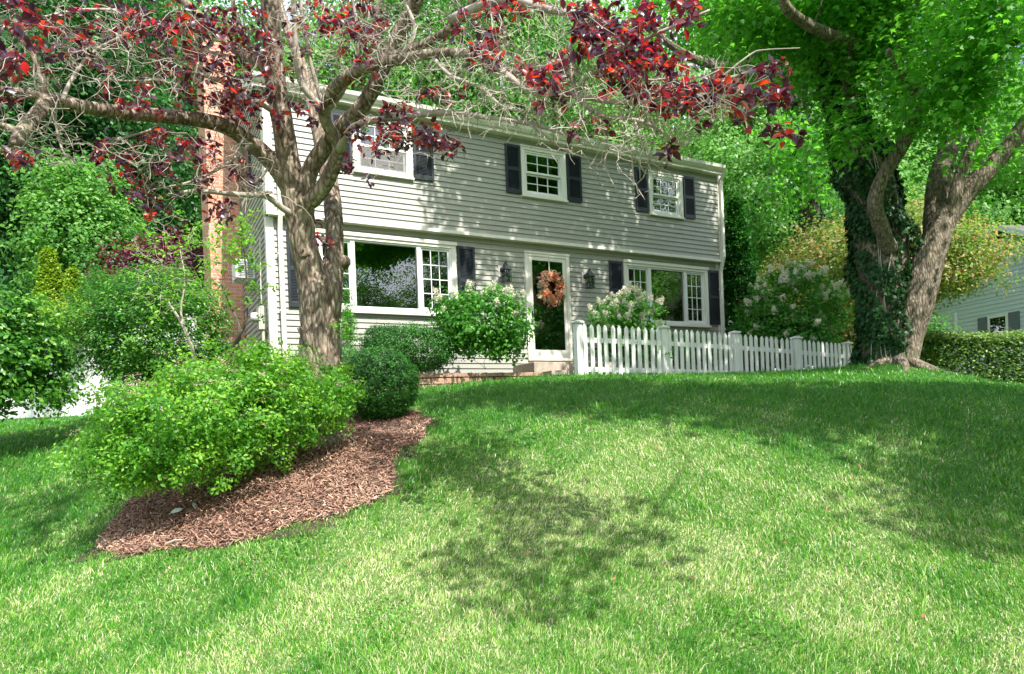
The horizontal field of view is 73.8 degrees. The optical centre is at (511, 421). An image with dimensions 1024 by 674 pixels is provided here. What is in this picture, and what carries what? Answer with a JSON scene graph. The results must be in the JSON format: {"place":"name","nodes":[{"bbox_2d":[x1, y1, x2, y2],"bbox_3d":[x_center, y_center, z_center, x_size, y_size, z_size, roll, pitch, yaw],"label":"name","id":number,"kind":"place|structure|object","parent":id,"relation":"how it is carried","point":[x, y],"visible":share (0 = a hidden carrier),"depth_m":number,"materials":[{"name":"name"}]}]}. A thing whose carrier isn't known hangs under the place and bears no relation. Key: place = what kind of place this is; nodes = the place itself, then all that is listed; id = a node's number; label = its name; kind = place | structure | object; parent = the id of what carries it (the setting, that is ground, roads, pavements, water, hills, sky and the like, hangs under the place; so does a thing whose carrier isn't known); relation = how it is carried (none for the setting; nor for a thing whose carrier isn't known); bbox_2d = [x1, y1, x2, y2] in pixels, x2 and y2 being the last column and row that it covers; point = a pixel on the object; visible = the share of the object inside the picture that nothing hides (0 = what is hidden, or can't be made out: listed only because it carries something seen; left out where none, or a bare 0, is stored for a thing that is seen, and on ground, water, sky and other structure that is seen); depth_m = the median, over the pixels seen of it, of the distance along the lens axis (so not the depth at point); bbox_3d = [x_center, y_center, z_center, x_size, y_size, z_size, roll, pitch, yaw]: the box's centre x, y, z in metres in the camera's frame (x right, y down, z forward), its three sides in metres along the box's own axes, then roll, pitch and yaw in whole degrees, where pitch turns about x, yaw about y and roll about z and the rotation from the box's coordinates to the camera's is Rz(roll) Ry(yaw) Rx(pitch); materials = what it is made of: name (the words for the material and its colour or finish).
{"place":"outdoors","nodes":[
{"label":"outdoors","id":0,"kind":"place"},
{"bbox_2d":[0,360,1023,673],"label":"lawn","id":1,"kind":"structure","parent":0,"point":[578,497],"depth_m":5.38,"materials":[{"name":"green plant"}]},
{"bbox_2d":[0,282,92,424],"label":"rhododendron","id":2,"kind":"object","parent":1,"relation":"on","point":[25,361],"visible":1,"depth_m":9.47,"materials":[{"name":"green plant"}]},
{"bbox_2d":[30,245,64,313],"bbox_3d":[-10.505,-2.031,15.617,1.336,4.000,1.301,-2,0,0],"label":"arborvitae","id":3,"kind":"object","parent":1,"relation":"on","point":[49,281],"visible":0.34,"depth_m":15.48,"materials":[{"name":"plant"}]},
{"bbox_2d":[18,293,97,412],"bbox_3d":[-8.758,-1.298,13.143,1.569,2.328,1.456,-2,0,0],"label":"golden shrub","id":4,"kind":"object","parent":1,"relation":"on","point":[59,305],"visible":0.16,"depth_m":13.05,"materials":[{"name":"plant"}]},
{"bbox_2d":[60,266,86,333],"bbox_3d":[-9.712,-1.761,15.198,0.873,3.397,0.907,-2,0,0],"label":"arborvitae","id":5,"kind":"object","parent":1,"relation":"on","point":[72,274],"visible":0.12,"depth_m":15.12,"materials":[{"name":"plant"}]},
{"bbox_2d":[0,141,161,329],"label":"young tree","id":6,"kind":"object","parent":1,"relation":"on","point":[86,212],"visible":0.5,"depth_m":16.49,"materials":[{"name":"green plant"}]},
{"bbox_2d":[0,313,197,418],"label":"privacy fence","id":7,"kind":"object","parent":1,"relation":"on","point":[79,409],"visible":0.07,"depth_m":13.69,"materials":[{"name":"white plastic"}]},
{"bbox_2d":[0,0,203,308],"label":"dark tree","id":8,"kind":"object","parent":1,"relation":"on","point":[5,189],"visible":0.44,"depth_m":18.89,"materials":[{"name":"green plant"}]},
{"bbox_2d":[3,1,210,325],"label":"leafy tree","id":9,"kind":"object","parent":1,"relation":"on","point":[169,44],"depth_m":32.58,"materials":[{"name":"green plant"}]},
{"bbox_2d":[0,0,216,296],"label":"dark tree","id":10,"kind":"object","parent":1,"relation":"on","point":[95,88],"visible":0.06,"depth_m":21.20,"materials":[{"name":"green plant"}]},
{"bbox_2d":[7,0,256,336],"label":"dark tree","id":11,"kind":"object","parent":1,"relation":"on","point":[192,206],"visible":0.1,"depth_m":23.24,"materials":[{"name":"green plant"}]},
{"bbox_2d":[76,219,205,341],"bbox_3d":[-7.885,-2.473,16.220,4.608,4.564,3.349,-2,0,0],"label":"purple tree","id":12,"kind":"object","parent":1,"relation":"on","point":[126,258],"visible":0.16,"depth_m":15.71,"materials":[{"name":"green plant"}]},
{"bbox_2d":[52,254,241,407],"bbox_3d":[-5.795,-1.372,11.035,2.897,2.567,2.564,-2,0,0],"label":"viburnum","id":13,"kind":"object","parent":1,"relation":"on","point":[125,354],"visible":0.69,"depth_m":10.47,"materials":[{"name":"green plant"}]},
{"bbox_2d":[123,210,228,369],"bbox_3d":[-4.682,-1.766,9.310,1.613,2.415,1.312,-2,0,0],"label":"leggy rhododendron","id":14,"kind":"object","parent":1,"relation":"on","point":[191,293],"visible":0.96,"depth_m":9.37,"materials":[{"name":"green plant"}]},
{"bbox_2d":[195,208,282,375],"bbox_3d":[-3.562,-1.675,9.014,0.934,2.380,1.312,-2,0,-41],"label":"leggy rhododendron","id":15,"kind":"object","parent":1,"relation":"on","point":[247,302],"visible":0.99,"depth_m":8.97,"materials":[{"name":"green plant"}]},
{"bbox_2d":[152,0,333,343],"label":"leafy tree","id":16,"kind":"object","parent":1,"relation":"on","point":[238,2],"depth_m":31.97,"materials":[{"name":"green plant"}]},
{"bbox_2d":[73,407,437,562],"bbox_3d":[-2.382,0.512,7.470,3.000,1.275,3.840,-2,0,0],"label":"mulch bed","id":17,"kind":"object","parent":1,"relation":"on","point":[314,525],"visible":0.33,"depth_m":6.16,"materials":[{"name":"wood"}]},
{"bbox_2d":[165,539,185,543],"bbox_3d":[-2.810,1.004,5.700,0.171,0.047,0.019,-2,0,0],"label":"fallen stick","id":18,"kind":"object","parent":17,"relation":"on","point":[174,540],"visible":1,"depth_m":5.69,"materials":[{"name":"beige wood"}]},
{"bbox_2d":[171,502,197,514],"bbox_3d":[-3.028,0.827,6.301,0.227,0.143,0.136,-2,0,-11],"label":"plastic scrap","id":19,"kind":"object","parent":17,"relation":"on","point":[175,510],"visible":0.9,"depth_m":6.29,"materials":[{"name":"grey plastic"}]},
{"bbox_2d":[28,319,373,504],"bbox_3d":[-2.816,-0.119,6.526,2.908,1.693,2.108,-2,0,-39],"label":"spirea bush","id":20,"kind":"object","parent":17,"relation":"on","point":[133,422],"visible":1,"depth_m":6.04,"materials":[{"name":"green plant"}]},
{"bbox_2d":[289,343,369,383],"bbox_3d":[-2.442,-0.621,9.201,1.445,0.920,1.034,-2,0,0],"label":"boxwood ball","id":21,"kind":"object","parent":17,"relation":"on","point":[343,354],"visible":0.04,"depth_m":8.98,"materials":[{"name":"green plant"}]},
{"bbox_2d":[342,343,421,421],"bbox_3d":[-1.703,-0.504,8.706,1.103,1.009,1.150,-2,0,0],"label":"boxwood ball","id":22,"kind":"object","parent":17,"relation":"on","point":[395,401],"visible":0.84,"depth_m":8.38,"materials":[{"name":"green plant"}]},
{"bbox_2d":[0,0,808,451],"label":"plum tree","id":23,"kind":"object","parent":17,"relation":"on","point":[304,194],"visible":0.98,"depth_m":5.89,"materials":[{"name":"red plant"}]},
{"bbox_2d":[235,0,427,102],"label":"bright tree","id":24,"kind":"object","parent":1,"relation":"on","point":[317,56],"visible":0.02,"depth_m":30.26,"materials":[{"name":"green plant"}]},
{"bbox_2d":[283,0,534,117],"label":"leafy tree","id":25,"kind":"object","parent":1,"relation":"on","point":[394,13],"visible":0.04,"depth_m":32.06,"materials":[{"name":"green plant"}]},
{"bbox_2d":[289,376,532,401],"bbox_3d":[-1.658,-0.405,11.847,4.680,0.740,1.511,-2,0,-29],"label":"planting bed","id":26,"kind":"object","parent":1,"relation":"on","point":[454,377],"visible":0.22,"depth_m":11.55,"materials":[{"name":"soil"}]},
{"bbox_2d":[340,273,361,359],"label":"columnar shrub","id":27,"kind":"object","parent":26,"relation":"on","point":[346,311],"visible":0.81,"depth_m":11.58,"materials":[{"name":"green plant"}]},
{"bbox_2d":[356,321,463,373],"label":"holly bush","id":28,"kind":"object","parent":26,"relation":"on","point":[396,336],"visible":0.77,"depth_m":11.28,"materials":[{"name":"green plant"}]},
{"bbox_2d":[425,280,541,368],"bbox_3d":[-0.512,-1.665,11.756,2.037,1.516,1.537,-2,0,0],"label":"hydrangea","id":29,"kind":"object","parent":26,"relation":"on","point":[502,337],"visible":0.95,"depth_m":11.49,"materials":[{"name":"green plant"}]},
{"bbox_2d":[13,423,814,668],"bbox_3d":[-2.332,0.793,6.431,8.971,1.418,4.270,-2,0,9],"label":"clover","id":30,"kind":"object","parent":1,"relation":"on","point":[695,606],"visible":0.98,"depth_m":5.39,"materials":[{"name":"green plant"}]},
{"bbox_2d":[368,372,542,390],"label":"retaining wall","id":31,"kind":"structure","parent":1,"relation":"on","point":[428,378],"depth_m":11.57,"materials":[{"name":"beige stone"}]},
{"bbox_2d":[194,40,725,373],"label":"house","id":32,"kind":"structure","parent":1,"relation":"on","point":[514,201],"depth_m":13.64,"materials":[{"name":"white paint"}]},
{"bbox_2d":[240,152,245,206],"bbox_3d":[-5.232,-4.798,13.324,0.032,1.000,0.800,-2,0,-29],"label":"gable window","id":33,"kind":"structure","parent":32,"relation":"in","point":[242,170],"depth_m":13.34,"materials":[{"name":"white paint"}]},
{"bbox_2d":[232,259,255,283],"bbox_3d":[-5.013,-2.795,12.742,0.340,0.340,0.556,-2,0,-29],"label":"air conditioner","id":34,"kind":"object","parent":32,"relation":"attached to","point":[236,275],"visible":0.59,"depth_m":12.54,"materials":[{"name":"white plastic"}]},
{"bbox_2d":[250,237,266,351],"bbox_3d":[-4.375,-1.819,11.745,0.250,2.700,0.260,-2,0,-29],"label":"electric meter","id":35,"kind":"object","parent":32,"relation":"attached to","point":[255,319],"visible":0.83,"depth_m":11.68,"materials":[{"name":"beige metal"}]},
{"bbox_2d":[352,116,414,180],"bbox_3d":[-2.330,-4.927,12.302,1.150,1.030,0.130,-2,0,-29],"label":"window","id":36,"kind":"structure","parent":32,"relation":"in","point":[363,165],"depth_m":12.29,"materials":[{"name":"white paint"}]},
{"bbox_2d":[315,228,457,316],"bbox_3d":[-2.245,-2.659,12.436,2.750,1.430,0.140,-2,0,-29],"label":"window","id":37,"kind":"structure","parent":32,"relation":"in","point":[388,275],"depth_m":12.53,"materials":[{"name":"white paint"}]},
{"bbox_2d":[498,260,511,282],"bbox_3d":[-0.139,-2.946,13.432,0.170,0.435,0.285,-2,0,-29],"label":"wall lantern","id":38,"kind":"object","parent":32,"relation":"attached to","point":[504,270],"depth_m":13.40,"materials":[{"name":"black metal"}]},
{"bbox_2d":[520,144,567,202],"bbox_3d":[0.643,-5.039,13.927,1.110,1.040,0.130,-2,0,-29],"label":"window","id":39,"kind":"structure","parent":32,"relation":"in","point":[538,161],"depth_m":13.95,"materials":[{"name":"white paint"}]},
{"bbox_2d":[528,256,568,357],"bbox_3d":[0.770,-2.341,14.029,0.890,2.062,0.096,-2,0,-29],"label":"storm door","id":40,"kind":"structure","parent":32,"relation":"in","point":[550,340],"depth_m":14.05,"materials":[{"name":"white paint"}]},
{"bbox_2d":[536,256,566,306],"bbox_3d":[0.788,-2.870,13.997,0.700,1.046,0.411,-2,0,-29],"label":"door wreath","id":41,"kind":"object","parent":40,"relation":"hanging from","point":[550,298],"depth_m":13.91,"materials":[{"name":"orange plant"}]},
{"bbox_2d":[582,268,595,288],"bbox_3d":[1.615,-3.015,14.391,0.170,0.435,0.285,-2,0,-29],"label":"wall lantern","id":42,"kind":"object","parent":32,"relation":"attached to","point":[588,278],"depth_m":14.35,"materials":[{"name":"black metal"}]},
{"bbox_2d":[648,170,684,219],"bbox_3d":[3.481,-5.121,15.479,1.040,1.000,0.130,-2,0,-29],"label":"window","id":43,"kind":"structure","parent":32,"relation":"in","point":[659,206],"depth_m":15.51,"materials":[{"name":"white paint"}]},
{"bbox_2d":[622,259,711,327],"bbox_3d":[3.551,-2.887,15.606,2.550,1.430,0.140,-2,0,-29],"label":"window","id":44,"kind":"structure","parent":32,"relation":"in","point":[684,288],"depth_m":15.74,"materials":[{"name":"white paint"}]},
{"bbox_2d":[379,0,637,143],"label":"bright tree","id":45,"kind":"object","parent":1,"relation":"on","point":[540,47],"visible":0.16,"depth_m":30.67,"materials":[{"name":"green plant"}]},
{"bbox_2d":[513,362,618,375],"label":"front steps","id":46,"kind":"structure","parent":1,"relation":"on","point":[548,368],"depth_m":13.12,"materials":[{"name":"concrete"}]},
{"bbox_2d":[487,0,709,156],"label":"bright tree","id":47,"kind":"object","parent":1,"relation":"on","point":[568,113],"visible":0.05,"depth_m":31.15,"materials":[{"name":"green plant"}]},
{"bbox_2d":[564,0,787,189],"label":"leafy tree","id":48,"kind":"object","parent":1,"relation":"on","point":[699,148],"visible":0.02,"depth_m":35.36,"materials":[{"name":"green plant"}]},
{"bbox_2d":[570,320,852,374],"bbox_3d":[4.120,-1.206,12.872,7.065,1.167,0.166,-2,0,-29],"label":"picket fence","id":49,"kind":"object","parent":1,"relation":"on","point":[734,346],"visible":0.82,"depth_m":12.38,"materials":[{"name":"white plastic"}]},
{"bbox_2d":[616,0,880,367],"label":"leafy tree","id":50,"kind":"object","parent":1,"relation":"on","point":[807,192],"visible":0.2,"depth_m":18.17,"materials":[{"name":"green plant"}]},
{"bbox_2d":[634,51,875,331],"bbox_3d":[9.393,-8.263,26.932,9.439,14.594,10.333,-2,0,29],"label":"bright tree","id":51,"kind":"object","parent":1,"relation":"on","point":[766,236],"visible":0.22,"depth_m":24.41,"materials":[{"name":"green plant"}]},
{"bbox_2d":[708,84,968,368],"bbox_3d":[14.251,-8.880,32.258,11.426,15.289,12.509,-2,0,-36],"label":"bright tree","id":52,"kind":"object","parent":1,"relation":"on","point":[903,163],"depth_m":29.42,"materials":[{"name":"green plant"}]},
{"bbox_2d":[736,220,952,366],"bbox_3d":[9.356,-3.400,20.318,4.449,5.241,6.829,-2,0,-25],"label":"red tinged maple","id":53,"kind":"object","parent":1,"relation":"on","point":[775,265],"visible":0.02,"depth_m":20.28,"materials":[{"name":"green plant"}]},
{"bbox_2d":[676,0,1023,374],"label":"maple tree","id":54,"kind":"object","parent":1,"relation":"on","point":[893,282],"visible":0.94,"depth_m":11.50,"materials":[{"name":"green plant"}]},
{"bbox_2d":[766,285,964,369],"bbox_3d":[10.215,-3.039,21.011,7.182,3.880,3.911,-2,0,0],"label":"understory shrub","id":55,"kind":"object","parent":1,"relation":"on","point":[934,324],"depth_m":20.37,"materials":[{"name":"green plant"}]},
{"bbox_2d":[760,180,1023,328],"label":"red tinged maple","id":56,"kind":"object","parent":1,"relation":"on","point":[964,240],"visible":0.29,"depth_m":16.68,"materials":[{"name":"green plant"}]},
{"bbox_2d":[832,1,1022,233],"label":"leafy tree","id":57,"kind":"object","parent":1,"relation":"on","point":[927,163],"visible":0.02,"depth_m":32.52,"materials":[{"name":"green plant"}]},
{"bbox_2d":[871,59,1023,235],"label":"leafy tree","id":58,"kind":"object","parent":1,"relation":"on","point":[995,211],"visible":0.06,"depth_m":32.57,"materials":[{"name":"green plant"}]},
{"bbox_2d":[920,327,1023,382],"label":"yew hedge","id":59,"kind":"object","parent":1,"relation":"on","point":[993,343],"visible":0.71,"depth_m":18.06,"materials":[{"name":"green plant"}]},
{"bbox_2d":[945,43,1023,224],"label":"dark tree","id":60,"kind":"object","parent":1,"relation":"on","point":[1009,95],"depth_m":38.18,"materials":[{"name":"green plant"}]},
{"bbox_2d":[973,48,1023,225],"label":"leafy tree","id":61,"kind":"object","parent":1,"relation":"on","point":[1021,152],"visible":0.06,"depth_m":35.30,"materials":[{"name":"green plant"}]},
{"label":"fenced bed","id":62,"kind":"structure","parent":1,"relation":"on","visible":0},
{"bbox_2d":[582,281,673,367],"bbox_3d":[2.146,-1.729,12.598,1.770,1.617,1.374,-2,0,0],"label":"hydrangea","id":63,"kind":"object","parent":62,"relation":"on","point":[610,314],"visible":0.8,"depth_m":12.33,"materials":[{"name":"green plant"}]},
{"bbox_2d":[671,327,717,369],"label":"foundation shrub","id":64,"kind":"object","parent":62,"relation":"on","point":[673,364],"visible":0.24,"depth_m":14.07,"materials":[{"name":"green plant"}]},
{"bbox_2d":[711,334,760,370],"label":"foundation shrub","id":65,"kind":"object","parent":62,"relation":"on","point":[743,353],"visible":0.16,"depth_m":14.48,"materials":[{"name":"green plant"}]},
{"bbox_2d":[723,195,770,371],"bbox_3d":[5.734,-3.286,17.195,1.697,4.892,1.696,-2,0,0],"label":"arborvitae","id":66,"kind":"object","parent":62,"relation":"on","point":[737,233],"visible":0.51,"depth_m":16.97,"materials":[{"name":"green plant"}]},
{"bbox_2d":[726,258,853,370],"bbox_3d":[6.294,-2.345,15.527,2.928,2.798,2.533,-2,0,0],"label":"hydrangea","id":67,"kind":"object","parent":62,"relation":"on","point":[807,325],"visible":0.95,"depth_m":14.99,"materials":[{"name":"green plant"}]},
{"bbox_2d":[816,301,856,366],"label":"reddish shrub","id":68,"kind":"object","parent":62,"relation":"on","point":[849,336],"visible":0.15,"depth_m":15.85,"materials":[{"name":"green plant"}]},
{"bbox_2d":[140,0,1023,371],"label":"sky","id":69,"kind":"structure","parent":0,"point":[285,3],"materials":[{"name":"white"}]},
{"bbox_2d":[930,224,1023,378],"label":"neighbour house","id":70,"kind":"structure","parent":0,"point":[992,311],"depth_m":23.93,"materials":[{"name":"blue plastic"}]},
{"bbox_2d":[987,313,1008,334],"bbox_3d":[16.938,-3.144,23.776,0.038,1.150,0.800,-2,0,-10],"label":"window","id":71,"kind":"structure","parent":70,"relation":"in","point":[999,322],"depth_m":23.76,"materials":[{"name":"white plastic"}]}
]}

